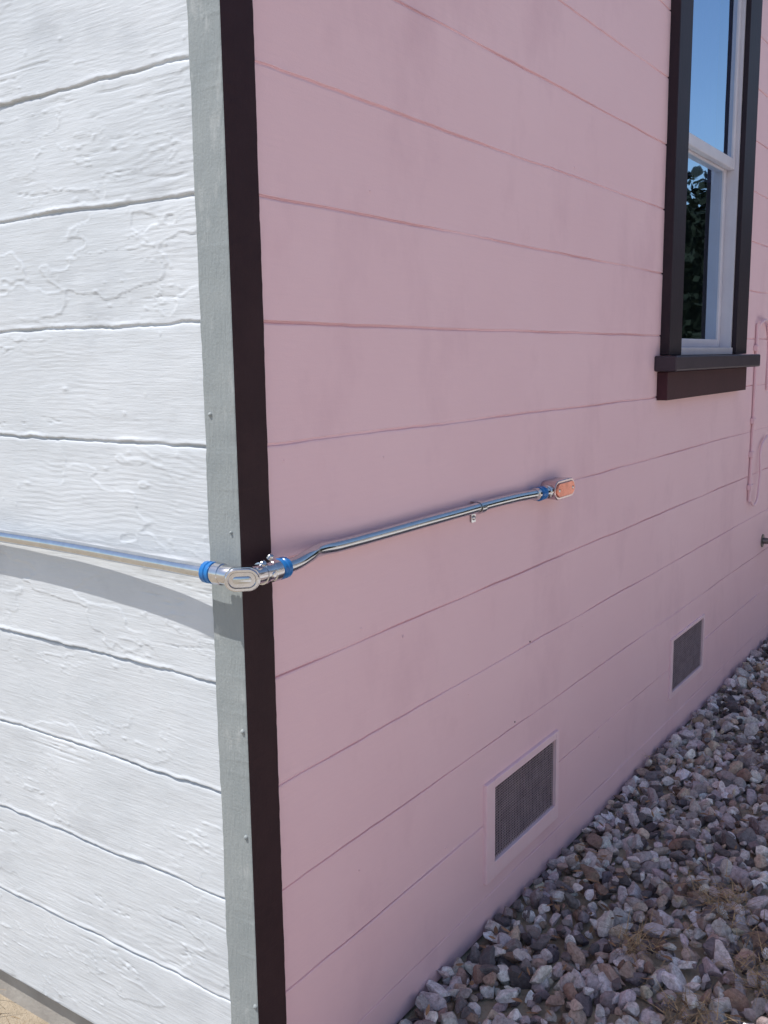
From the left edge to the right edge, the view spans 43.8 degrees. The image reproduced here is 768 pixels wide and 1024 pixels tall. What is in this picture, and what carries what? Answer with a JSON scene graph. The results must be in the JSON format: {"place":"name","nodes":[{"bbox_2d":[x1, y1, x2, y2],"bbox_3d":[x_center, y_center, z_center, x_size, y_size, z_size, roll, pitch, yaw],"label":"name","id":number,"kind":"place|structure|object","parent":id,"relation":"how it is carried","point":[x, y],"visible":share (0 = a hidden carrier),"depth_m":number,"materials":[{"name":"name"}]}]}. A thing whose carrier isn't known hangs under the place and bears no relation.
{"place":"outdoors","nodes":[
{"label":"outdoors","id":0,"kind":"place"},
{"bbox_2d":[0,650,767,1023],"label":"ground","id":1,"kind":"structure","parent":0,"point":[26,1016],"depth_m":2.22,"materials":[{"name":"soil"}]},
{"bbox_2d":[0,970,93,1023],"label":"foundation side","id":2,"kind":"object","parent":1,"relation":"on","point":[34,1001],"depth_m":2.03,"materials":[{"name":"concrete"}]},
{"bbox_2d":[253,0,767,1023],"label":"pink siding wall","id":3,"kind":"structure","parent":1,"relation":"on","point":[463,286],"depth_m":2.04,"materials":[{"name":"pink wood"}]},
{"bbox_2d":[186,0,286,1023],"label":"corner trim","id":4,"kind":"structure","parent":3,"relation":"attached to","point":[223,101],"depth_m":1.47,"materials":[{"name":"grey paint"}]},
{"bbox_2d":[0,477,574,591],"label":"electrical conduit","id":5,"kind":"object","parent":3,"relation":"attached to","point":[246,578],"visible":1,"depth_m":1.62,"materials":[{"name":"metal"}]},
{"bbox_2d":[482,729,558,884],"bbox_3d":[0.314,0.727,2.429,0.101,0.249,0.405,5,11,34],"label":"foundation vent","id":6,"kind":"object","parent":3,"relation":"attached to","point":[520,804],"visible":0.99,"depth_m":2.42,"materials":[{"name":"grey metal"}]},
{"bbox_2d":[659,0,693,354],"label":"casing","id":7,"kind":"object","parent":3,"relation":"attached to","point":[679,88],"visible":1,"depth_m":2.92,"materials":[{"name":"paint"}]},
{"bbox_2d":[668,614,704,699],"bbox_3d":[1.070,0.519,3.516,0.099,0.219,0.396,5,11,34],"label":"foundation vent","id":8,"kind":"object","parent":3,"relation":"attached to","point":[686,655],"visible":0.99,"depth_m":3.51,"materials":[{"name":"grey metal"}]},
{"bbox_2d":[656,367,746,400],"bbox_3d":[1.137,-0.459,3.372,0.036,0.088,0.955,5,11,34],"label":"window apron","id":9,"kind":"object","parent":3,"relation":"attached to","point":[680,384],"depth_m":3.24,"materials":[{"name":"black wood"}]},
{"bbox_2d":[654,354,759,371],"bbox_3d":[1.160,-0.529,3.363,0.072,0.048,1.045,5,11,34],"label":"window sill","id":10,"kind":"structure","parent":3,"relation":"attached to","point":[681,363],"depth_m":3.14,"materials":[{"name":"black wood"}]},
{"bbox_2d":[681,347,732,354],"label":"sill","id":11,"kind":"structure","parent":10,"relation":"on","point":[701,350],"depth_m":3.31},
{"bbox_2d":[681,149,726,346],"bbox_3d":[1.080,-0.911,3.326,0.026,0.667,0.637,5,11,34],"label":"sash","id":12,"kind":"object","parent":11,"relation":"on","point":[704,235],"visible":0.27,"depth_m":3.40,"materials":[{"name":"white glass"}]},
{"bbox_2d":[718,0,745,354],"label":"jamb","id":13,"kind":"object","parent":10,"relation":"on","point":[732,181],"visible":0.33,"depth_m":3.55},
{"bbox_2d":[689,0,741,170],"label":"sash","id":14,"kind":"object","parent":13,"relation":"attached to","point":[714,75],"visible":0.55,"depth_m":3.27,"materials":[{"name":"white glass"}]},
{"bbox_2d":[731,0,762,353],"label":"casing","id":15,"kind":"object","parent":10,"relation":"on","point":[752,45],"visible":0.85,"depth_m":3.55,"materials":[{"name":"paint"}]},
{"bbox_2d":[747,319,767,505],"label":"utility pipe","id":16,"kind":"object","parent":3,"relation":"attached to","point":[753,422],"visible":0.98,"depth_m":4.01,"materials":[{"name":"metal"}]},
{"bbox_2d":[761,534,767,546],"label":"hose faucet","id":17,"kind":"object","parent":3,"relation":"attached to","point":[764,540],"visible":1,"depth_m":4.32,"materials":[{"name":"metal"}]},
{"bbox_2d":[399,640,767,1023],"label":"gravel bed","id":18,"kind":"object","parent":1,"relation":"on","point":[600,978],"visible":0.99,"depth_m":2.37,"materials":[{"name":"grey gravel"}]},
{"bbox_2d":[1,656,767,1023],"bbox_3d":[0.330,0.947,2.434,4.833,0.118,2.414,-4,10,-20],"label":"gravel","id":19,"kind":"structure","parent":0,"point":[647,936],"depth_m":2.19,"materials":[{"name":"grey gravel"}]},
{"bbox_3d":[-1.386,-1.501,7.541,0.020,3.320,8.940,5,11,34],"label":"back wall","id":20,"kind":"object","parent":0,"visible":0},
{"bbox_2d":[0,0,230,1023],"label":"white siding wall","id":21,"kind":"structure","parent":20,"relation":"attached to","point":[112,904],"depth_m":1.64,"materials":[{"name":"white wood"}]},
{"bbox_2d":[0,969,95,1023],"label":"white siding bottom edge","id":22,"kind":"object","parent":21,"relation":"attached to","point":[51,998],"depth_m":1.95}
]}

